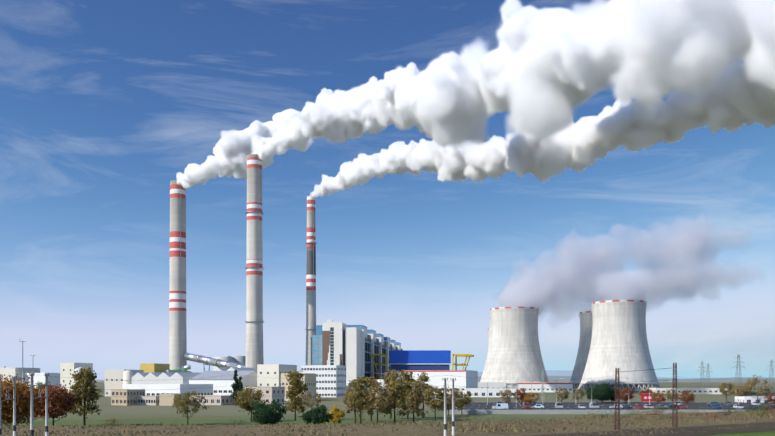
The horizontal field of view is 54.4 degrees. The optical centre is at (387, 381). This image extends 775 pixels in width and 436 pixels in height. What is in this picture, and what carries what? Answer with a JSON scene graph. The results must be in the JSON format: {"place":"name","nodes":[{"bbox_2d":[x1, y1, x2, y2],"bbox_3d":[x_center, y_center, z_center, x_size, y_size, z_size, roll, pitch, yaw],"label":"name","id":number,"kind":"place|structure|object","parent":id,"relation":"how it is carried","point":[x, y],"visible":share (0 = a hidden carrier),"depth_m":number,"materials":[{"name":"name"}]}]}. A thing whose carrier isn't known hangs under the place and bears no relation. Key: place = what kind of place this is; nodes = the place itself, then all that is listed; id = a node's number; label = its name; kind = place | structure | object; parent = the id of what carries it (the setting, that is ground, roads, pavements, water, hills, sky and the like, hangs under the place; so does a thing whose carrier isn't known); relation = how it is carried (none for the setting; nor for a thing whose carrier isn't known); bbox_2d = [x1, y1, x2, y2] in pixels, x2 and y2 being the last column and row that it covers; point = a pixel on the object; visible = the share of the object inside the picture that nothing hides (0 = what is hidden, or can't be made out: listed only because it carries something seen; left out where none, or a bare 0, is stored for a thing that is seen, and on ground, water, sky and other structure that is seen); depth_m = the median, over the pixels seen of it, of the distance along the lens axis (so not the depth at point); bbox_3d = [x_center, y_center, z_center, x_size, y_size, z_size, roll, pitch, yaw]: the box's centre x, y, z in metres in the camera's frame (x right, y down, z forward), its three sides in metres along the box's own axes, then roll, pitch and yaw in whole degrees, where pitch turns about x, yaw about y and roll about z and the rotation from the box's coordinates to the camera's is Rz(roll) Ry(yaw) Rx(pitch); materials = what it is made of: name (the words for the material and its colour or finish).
{"place":"outdoors","nodes":[
{"label":"outdoors","id":0,"kind":"place"},
{"bbox_2d":[0,367,39,386],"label":"building","id":1,"kind":"structure","parent":0,"point":[13,372],"depth_m":599.68,"materials":[{"name":"white concrete"}]},
{"bbox_2d":[23,373,59,391],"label":"white building","id":2,"kind":"structure","parent":0,"point":[41,378],"depth_m":599.45,"materials":[{"name":"clear concrete"}]},
{"bbox_2d":[60,363,92,392],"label":"cream tower","id":3,"kind":"structure","parent":0,"point":[66,369],"depth_m":518.06,"materials":[{"name":"beige concrete"}]},
{"bbox_2d":[132,372,200,383],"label":"sawtooth hall","id":4,"kind":"structure","parent":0,"point":[157,378],"depth_m":462.17,"materials":[{"name":"white metal"}]},
{"bbox_2d":[161,370,182,372],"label":"grey building","id":5,"kind":"structure","parent":0,"point":[162,371],"depth_m":563.42,"materials":[{"name":"clear concrete"}]},
{"bbox_2d":[213,367,256,371],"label":"sawtooth hall","id":6,"kind":"structure","parent":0,"point":[233,369],"depth_m":470.55,"materials":[{"name":"white metal"}]},
{"bbox_2d":[257,364,296,386],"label":"cream building","id":7,"kind":"structure","parent":0,"point":[272,372],"depth_m":425.93,"materials":[{"name":"beige concrete"}]},
{"bbox_2d":[311,319,402,378],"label":"boiler house","id":8,"kind":"structure","parent":0,"point":[351,348],"depth_m":622.18,"materials":[{"name":"white concrete"}]},
{"bbox_2d":[346,379,388,393],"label":"white building","id":9,"kind":"structure","parent":0,"point":[347,382],"depth_m":516.99,"materials":[{"name":"clear concrete"}]},
{"bbox_2d":[0,0,774,379],"label":"sky","id":10,"kind":"structure","parent":0,"point":[459,160],"materials":[{"name":"blue"}]},
{"bbox_2d":[1,410,774,435],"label":"field","id":11,"kind":"structure","parent":0,"point":[367,430],"depth_m":113.45,"materials":[{"name":"brown plant"}]},
{"bbox_2d":[29,373,41,435],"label":"catenary pole","id":12,"kind":"object","parent":11,"relation":"on","point":[31,419],"visible":1,"depth_m":84.14,"materials":[{"name":"concrete"}]},
{"bbox_2d":[37,373,48,435],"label":"catenary pole","id":13,"kind":"object","parent":11,"relation":"on","point":[46,414],"visible":0.9,"depth_m":91.00,"materials":[{"name":"concrete"}]},
{"bbox_2d":[1,410,774,435],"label":"dry grass tufts","id":14,"kind":"object","parent":11,"relation":"on","point":[463,424],"visible":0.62,"depth_m":118.05,"materials":[{"name":"brown plant"}]},
{"bbox_2d":[614,368,619,429],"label":"utility pole","id":15,"kind":"object","parent":11,"relation":"on","point":[618,393],"visible":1,"depth_m":114.75,"materials":[{"name":"orange metal"}]},
{"bbox_2d":[1,368,766,396],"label":"catenary wires","id":16,"kind":"object","parent":15,"relation":"attached to","point":[412,387],"visible":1,"depth_m":99.03,"materials":[{"name":"grey metal"}]},
{"bbox_2d":[672,363,677,426],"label":"utility pole","id":17,"kind":"object","parent":11,"relation":"on","point":[674,395],"visible":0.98,"depth_m":122.68,"materials":[{"name":"orange metal"}]},
{"bbox_2d":[2,382,774,435],"bbox_3d":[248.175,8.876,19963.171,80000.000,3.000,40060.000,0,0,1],"label":"ground","id":18,"kind":"structure","parent":0,"point":[166,415],"depth_m":236.75,"materials":[{"name":"green plant"}]},
{"bbox_2d":[0,376,8,435],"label":"catenary pole","id":19,"kind":"object","parent":18,"relation":"on","point":[0,404],"visible":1,"depth_m":85.80,"materials":[{"name":"concrete"}]},
{"bbox_2d":[4,376,16,435],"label":"catenary pole","id":20,"kind":"object","parent":18,"relation":"on","point":[14,405],"visible":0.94,"depth_m":92.59,"materials":[{"name":"concrete"}]},
{"bbox_2d":[19,340,24,382],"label":"floodlight mast","id":21,"kind":"object","parent":18,"relation":"on","point":[22,357],"visible":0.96,"depth_m":417.09,"materials":[{"name":"white metal"}]},
{"bbox_2d":[0,366,49,425],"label":"orange tree","id":22,"kind":"object","parent":18,"relation":"on","point":[23,402],"visible":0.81,"depth_m":144.43,"materials":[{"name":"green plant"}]},
{"bbox_2d":[35,381,53,391],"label":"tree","id":23,"kind":"object","parent":18,"relation":"on","point":[41,387],"visible":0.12,"depth_m":325.75,"materials":[{"name":"brown plant"}]},
{"bbox_2d":[33,381,81,425],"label":"tree","id":24,"kind":"object","parent":18,"relation":"on","point":[62,399],"visible":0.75,"depth_m":158.88,"materials":[{"name":"brown plant"}]},
{"bbox_2d":[67,367,101,425],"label":"tall olive tree","id":25,"kind":"object","parent":18,"relation":"on","point":[86,384],"visible":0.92,"depth_m":174.51,"materials":[{"name":"green plant"}]},
{"bbox_2d":[87,385,103,405],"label":"tree","id":26,"kind":"object","parent":18,"relation":"on","point":[98,391],"visible":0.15,"depth_m":317.38,"materials":[{"name":"green plant"}]},
{"bbox_2d":[104,370,143,396],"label":"beige building","id":27,"kind":"structure","parent":18,"relation":"on","point":[113,379],"depth_m":518.09,"materials":[{"name":"clear concrete"}]},
{"bbox_2d":[111,389,144,405],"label":"two storey building","id":28,"kind":"structure","parent":18,"relation":"on","point":[125,397],"depth_m":326.90,"materials":[{"name":"beige concrete"}]},
{"bbox_2d":[123,370,132,383],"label":"cream silo","id":29,"kind":"object","parent":18,"relation":"on","point":[127,376],"visible":0.52,"depth_m":474.47,"materials":[{"name":"metal"}]},
{"bbox_2d":[137,395,158,404],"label":"building wing","id":30,"kind":"structure","parent":18,"relation":"on","point":[147,400],"depth_m":328.56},
{"bbox_2d":[140,363,169,372],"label":"ochre building","id":31,"kind":"structure","parent":18,"relation":"on","point":[150,367],"depth_m":557.85,"materials":[{"name":"yellow concrete"}]},
{"bbox_2d":[122,384,212,395],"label":"white hall","id":32,"kind":"structure","parent":18,"relation":"on","point":[157,389],"depth_m":396.61,"materials":[{"name":"white paint"}]},
{"bbox_2d":[159,394,187,405],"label":"tan building","id":33,"kind":"structure","parent":18,"relation":"on","point":[165,399],"depth_m":322.15,"materials":[{"name":"beige concrete"}]},
{"bbox_2d":[169,180,186,370],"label":"chimney","id":34,"kind":"object","parent":18,"relation":"on","point":[177,324],"visible":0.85,"depth_m":710.68,"materials":[{"name":"concrete"}]},
{"bbox_2d":[171,391,211,424],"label":"tree","id":35,"kind":"object","parent":18,"relation":"on","point":[183,402],"visible":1,"depth_m":179.95,"materials":[{"name":"green plant"}]},
{"bbox_2d":[177,353,244,370],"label":"flue gas duct","id":36,"kind":"object","parent":18,"relation":"on","point":[204,360],"visible":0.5,"depth_m":688.44,"materials":[{"name":"metal"}]},
{"bbox_2d":[189,395,233,404],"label":"workshop building","id":37,"kind":"structure","parent":18,"relation":"on","point":[218,399],"depth_m":330.70,"materials":[{"name":"beige concrete"}]},
{"bbox_2d":[188,371,256,396],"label":"white hall","id":38,"kind":"structure","parent":18,"relation":"on","point":[218,380],"depth_m":428.97,"materials":[{"name":"white metal"}]},
{"bbox_2d":[213,357,233,369],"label":"storage tank","id":39,"kind":"object","parent":18,"relation":"on","point":[230,359],"visible":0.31,"depth_m":718.88,"materials":[{"name":"metal"}]},
{"bbox_2d":[230,370,240,405],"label":"conifer tree","id":40,"kind":"object","parent":18,"relation":"on","point":[235,388],"visible":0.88,"depth_m":325.16,"materials":[{"name":"green plant"}]},
{"bbox_2d":[228,356,245,364],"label":"storage tank","id":41,"kind":"object","parent":18,"relation":"on","point":[240,360],"visible":0.15,"depth_m":732.60,"materials":[{"name":"metal"}]},
{"bbox_2d":[236,376,243,399],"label":"conifer tree","id":42,"kind":"object","parent":18,"relation":"on","point":[239,382],"visible":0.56,"depth_m":330.31,"materials":[{"name":"green plant"}]},
{"bbox_2d":[231,386,265,420],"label":"tree","id":43,"kind":"object","parent":18,"relation":"on","point":[244,402],"visible":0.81,"depth_m":193.43,"materials":[{"name":"green plant"}]},
{"bbox_2d":[245,154,263,369],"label":"chimney","id":44,"kind":"object","parent":18,"relation":"on","point":[254,268],"visible":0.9,"depth_m":629.05,"materials":[{"name":"concrete"}]},
{"bbox_2d":[245,386,283,403],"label":"building","id":45,"kind":"structure","parent":18,"relation":"on","point":[272,393],"depth_m":340.44,"materials":[{"name":"beige concrete"}]},
{"bbox_2d":[248,399,289,424],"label":"round dark tree","id":46,"kind":"object","parent":18,"relation":"on","point":[265,413],"visible":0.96,"depth_m":148.96,"materials":[{"name":"green plant"}]},
{"bbox_2d":[284,369,307,420],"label":"tall olive tree","id":47,"kind":"object","parent":18,"relation":"on","point":[298,386],"visible":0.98,"depth_m":199.25,"materials":[{"name":"green plant"}]},
{"bbox_2d":[281,373,315,400],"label":"beige office building","id":48,"kind":"structure","parent":18,"relation":"on","point":[309,379],"depth_m":407.38,"materials":[{"name":"clear concrete"}]},
{"bbox_2d":[297,391,322,409],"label":"tree","id":49,"kind":"object","parent":18,"relation":"on","point":[305,400],"visible":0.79,"depth_m":234.13,"materials":[{"name":"brown plant"}]},
{"bbox_2d":[305,196,316,364],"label":"chimney","id":50,"kind":"object","parent":18,"relation":"on","point":[311,243],"visible":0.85,"depth_m":770.29,"materials":[{"name":"concrete"}]},
{"bbox_2d":[298,405,333,423],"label":"bush","id":51,"kind":"object","parent":18,"relation":"on","point":[319,415],"visible":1,"depth_m":151.47,"materials":[{"name":"green plant"}]},
{"bbox_2d":[301,365,345,396],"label":"office building","id":52,"kind":"structure","parent":18,"relation":"on","point":[329,383],"depth_m":494.29,"materials":[{"name":"white concrete"}]},
{"bbox_2d":[328,405,344,423],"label":"bush","id":53,"kind":"object","parent":18,"relation":"on","point":[338,415],"visible":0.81,"depth_m":159.35,"materials":[{"name":"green plant"}]},
{"bbox_2d":[342,387,356,406],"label":"tree","id":54,"kind":"object","parent":18,"relation":"on","point":[345,401],"visible":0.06,"depth_m":254.51,"materials":[{"name":"green plant"}]},
{"bbox_2d":[344,379,362,423],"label":"tan tree","id":55,"kind":"object","parent":18,"relation":"on","point":[350,407],"visible":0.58,"depth_m":184.43,"materials":[{"name":"brown plant"}]},
{"bbox_2d":[349,376,373,423],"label":"tree","id":56,"kind":"object","parent":18,"relation":"on","point":[360,402],"visible":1,"depth_m":164.16,"materials":[{"name":"brown plant"}]},
{"bbox_2d":[361,376,381,421],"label":"tan tree","id":57,"kind":"object","parent":18,"relation":"on","point":[371,380],"visible":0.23,"depth_m":193.60,"materials":[{"name":"brown plant"}]},
{"bbox_2d":[364,380,389,422],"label":"tree","id":58,"kind":"object","parent":18,"relation":"on","point":[378,389],"visible":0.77,"depth_m":179.17,"materials":[{"name":"brown plant"}]},
{"bbox_2d":[381,369,399,418],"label":"tan tree","id":59,"kind":"object","parent":18,"relation":"on","point":[391,374],"visible":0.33,"depth_m":208.76,"materials":[{"name":"brown plant"}]},
{"bbox_2d":[380,376,408,422],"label":"tree","id":60,"kind":"object","parent":18,"relation":"on","point":[396,396],"visible":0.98,"depth_m":169.43,"materials":[{"name":"brown plant"}]},
{"bbox_2d":[398,369,417,419],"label":"tan tree","id":61,"kind":"object","parent":18,"relation":"on","point":[407,383],"visible":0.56,"depth_m":203.83,"materials":[{"name":"brown plant"}]},
{"bbox_2d":[403,374,427,422],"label":"tree","id":62,"kind":"object","parent":18,"relation":"on","point":[411,404],"visible":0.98,"depth_m":183.87,"materials":[{"name":"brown plant"}]},
{"bbox_2d":[414,371,429,417],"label":"tan tree","id":63,"kind":"object","parent":18,"relation":"on","point":[422,378],"visible":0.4,"depth_m":214.23,"materials":[{"name":"brown plant"}]},
{"bbox_2d":[370,350,473,378],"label":"coal hall gantry","id":64,"kind":"object","parent":18,"relation":"on","point":[399,360],"visible":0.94,"depth_m":694.50,"materials":[{"name":"metal"}]},
{"bbox_2d":[384,370,477,393],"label":"long white building","id":65,"kind":"structure","parent":18,"relation":"on","point":[463,379],"depth_m":629.65,"materials":[{"name":"concrete"},{"name":"metal"},{"name":"glass"}]},
{"bbox_2d":[419,385,448,420],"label":"tan tree","id":66,"kind":"object","parent":18,"relation":"on","point":[430,390],"visible":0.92,"depth_m":197.94,"materials":[{"name":"brown plant"}]},
{"bbox_2d":[435,378,447,435],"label":"catenary pole","id":67,"kind":"object","parent":18,"relation":"on","point":[445,420],"visible":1,"depth_m":95.22,"materials":[{"name":"metal"}]},
{"bbox_2d":[443,384,460,415],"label":"tan tree","id":68,"kind":"object","parent":18,"relation":"on","point":[449,400],"visible":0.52,"depth_m":223.62,"materials":[{"name":"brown plant"}]},
{"bbox_2d":[452,378,463,435],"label":"catenary pole","id":69,"kind":"object","parent":18,"relation":"on","point":[453,422],"visible":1,"depth_m":101.97,"materials":[{"name":"metal"}]},
{"bbox_2d":[455,387,472,414],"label":"tree","id":70,"kind":"object","parent":18,"relation":"on","point":[465,400],"visible":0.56,"depth_m":233.11,"materials":[{"name":"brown plant"}]},
{"bbox_2d":[465,388,521,396],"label":"building","id":71,"kind":"structure","parent":18,"relation":"on","point":[482,392],"depth_m":494.93,"materials":[{"name":"paint"}]},
{"bbox_2d":[478,382,517,387],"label":"building","id":72,"kind":"structure","parent":18,"relation":"on","point":[492,384],"depth_m":893.17,"materials":[{"name":"white concrete"}]},
{"bbox_2d":[499,389,511,402],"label":"tree","id":73,"kind":"object","parent":18,"relation":"on","point":[507,391],"visible":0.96,"depth_m":313.17,"materials":[{"name":"brown plant"}]},
{"bbox_2d":[480,307,548,387],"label":"cooling tower","id":74,"kind":"structure","parent":18,"relation":"on","point":[514,353],"depth_m":903.36,"materials":[{"name":"concrete"}]},
{"bbox_2d":[513,387,529,402],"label":"tree","id":75,"kind":"object","parent":18,"relation":"on","point":[519,393],"visible":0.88,"depth_m":312.41,"materials":[{"name":"brown plant"}]},
{"bbox_2d":[523,392,539,404],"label":"tree","id":76,"kind":"object","parent":18,"relation":"on","point":[527,398],"visible":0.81,"depth_m":294.03,"materials":[{"name":"orange plant"}]},
{"bbox_2d":[541,369,544,399],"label":"pale green mast lattice","id":77,"kind":"object","parent":18,"relation":"on","point":[543,384],"visible":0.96,"depth_m":413.49,"materials":[{"name":"metal"}]},
{"bbox_2d":[555,387,570,402],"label":"tree","id":78,"kind":"object","parent":18,"relation":"on","point":[565,393],"visible":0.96,"depth_m":322.87,"materials":[{"name":"brown plant"}]},
{"bbox_2d":[572,388,584,400],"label":"tree","id":79,"kind":"object","parent":18,"relation":"on","point":[576,397],"visible":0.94,"depth_m":353.70,"materials":[{"name":"brown plant"}]},
{"bbox_2d":[570,311,592,389],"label":"cooling tower","id":80,"kind":"structure","parent":18,"relation":"on","point":[586,322],"depth_m":962.66,"materials":[{"name":"concrete"}]},
{"bbox_2d":[583,387,601,401],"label":"tree","id":81,"kind":"object","parent":18,"relation":"on","point":[588,391],"visible":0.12,"depth_m":322.99,"materials":[{"name":"green plant"}]},
{"bbox_2d":[589,380,617,402],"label":"bush","id":82,"kind":"object","parent":18,"relation":"on","point":[598,389],"visible":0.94,"depth_m":311.55,"materials":[{"name":"green plant"}]},
{"bbox_2d":[436,402,774,413],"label":"road","id":83,"kind":"structure","parent":18,"relation":"on","point":[515,408],"depth_m":253.07,"materials":[{"name":"grey asphalt"}]},
{"bbox_2d":[492,403,507,409],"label":"white van","id":84,"kind":"object","parent":83,"relation":"on","point":[501,406],"visible":1,"depth_m":243.37,"materials":[{"name":"white paint"}]},
{"bbox_2d":[531,404,543,408],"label":"car","id":85,"kind":"object","parent":83,"relation":"on","point":[538,406],"visible":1,"depth_m":251.74,"materials":[{"name":"white paint"}]},
{"bbox_2d":[555,403,562,408],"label":"van","id":86,"kind":"object","parent":83,"relation":"on","point":[558,405],"visible":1,"depth_m":251.03,"materials":[{"name":"grey paint"}]},
{"bbox_2d":[589,403,598,408],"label":"van","id":87,"kind":"object","parent":83,"relation":"on","point":[593,405],"visible":1,"depth_m":250.27,"materials":[{"name":"grey paint"}]},
{"bbox_2d":[576,300,660,390],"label":"cooling tower","id":88,"kind":"structure","parent":18,"relation":"on","point":[619,338],"depth_m":828.14,"materials":[{"name":"concrete"}]},
{"bbox_2d":[616,387,635,401],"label":"tree","id":89,"kind":"object","parent":18,"relation":"on","point":[629,396],"visible":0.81,"depth_m":322.18,"materials":[{"name":"brown plant"}]},
{"bbox_2d":[638,388,654,395],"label":"tree","id":90,"kind":"object","parent":18,"relation":"on","point":[645,391],"visible":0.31,"depth_m":332.21,"materials":[{"name":"brown plant"}]},
{"bbox_2d":[641,393,663,402],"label":"red billboard","id":91,"kind":"object","parent":18,"relation":"on","point":[644,397],"visible":0.65,"depth_m":323.31},
{"bbox_2d":[650,390,666,402],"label":"tree","id":92,"kind":"object","parent":18,"relation":"on","point":[658,393],"visible":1,"depth_m":312.02,"materials":[{"name":"brown plant"}]},
{"bbox_2d":[665,388,680,401],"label":"tree","id":93,"kind":"object","parent":18,"relation":"on","point":[668,393],"visible":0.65,"depth_m":342.15,"materials":[{"name":"brown plant"}]},
{"bbox_2d":[677,389,694,403],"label":"tree","id":94,"kind":"object","parent":18,"relation":"on","point":[689,397],"visible":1,"depth_m":292.57,"materials":[{"name":"brown plant"}]},
{"bbox_2d":[650,388,739,393],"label":"long beige building","id":95,"kind":"structure","parent":18,"relation":"on","point":[706,391],"depth_m":611.84,"materials":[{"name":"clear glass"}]},
{"bbox_2d":[698,361,705,386],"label":"pylon","id":96,"kind":"object","parent":18,"relation":"on","point":[701,373],"visible":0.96,"depth_m":1487.05,"materials":[{"name":"grey metal"}]},
{"bbox_2d":[719,382,735,400],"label":"tree","id":97,"kind":"object","parent":18,"relation":"on","point":[722,391],"visible":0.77,"depth_m":392.05,"materials":[{"name":"brown plant"}]},
{"bbox_2d":[731,355,743,385],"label":"pylon","id":98,"kind":"object","parent":18,"relation":"on","point":[737,372],"visible":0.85,"depth_m":988.62,"materials":[{"name":"grey metal"}]},
{"bbox_2d":[730,384,753,395],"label":"tree","id":99,"kind":"object","parent":18,"relation":"on","point":[734,389],"visible":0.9,"depth_m":351.36,"materials":[{"name":"brown plant"}]},
{"bbox_2d":[743,406,772,416],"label":"scrub vegetation","id":100,"kind":"object","parent":18,"relation":"on","point":[763,412],"visible":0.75,"depth_m":154.08,"materials":[{"name":"brown plant"}]},
{"bbox_2d":[744,374,772,401],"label":"bare tree","id":101,"kind":"object","parent":18,"relation":"on","point":[755,379],"visible":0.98,"depth_m":322.33,"materials":[{"name":"brown plant"}]},
{"bbox_2d":[766,394,774,403],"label":"tree","id":102,"kind":"object","parent":18,"relation":"on","point":[769,399],"visible":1,"depth_m":292.57,"materials":[{"name":"brown plant"}]},
{"bbox_2d":[768,359,774,386],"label":"pylon","id":103,"kind":"object","parent":18,"relation":"on","point":[772,373],"visible":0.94,"depth_m":1286.86,"materials":[{"name":"grey metal"}]},
{"bbox_2d":[93,370,774,381],"bbox_3d":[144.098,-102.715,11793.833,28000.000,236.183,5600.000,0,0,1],"label":"distant terrain hills","id":104,"kind":"structure","parent":0,"point":[558,375],"depth_m":9441.84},
{"bbox_2d":[518,382,572,392],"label":"low building","id":105,"kind":"structure","parent":0,"point":[550,386],"depth_m":712.73,"materials":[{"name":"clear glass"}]},
{"bbox_2d":[529,422,774,435],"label":"soil strip","id":106,"kind":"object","parent":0,"point":[757,427],"visible":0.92,"depth_m":110.52,"materials":[{"name":"brown soil"}]},
{"bbox_2d":[735,396,774,402],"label":"white building","id":107,"kind":"structure","parent":0,"point":[749,399],"depth_m":324.05,"materials":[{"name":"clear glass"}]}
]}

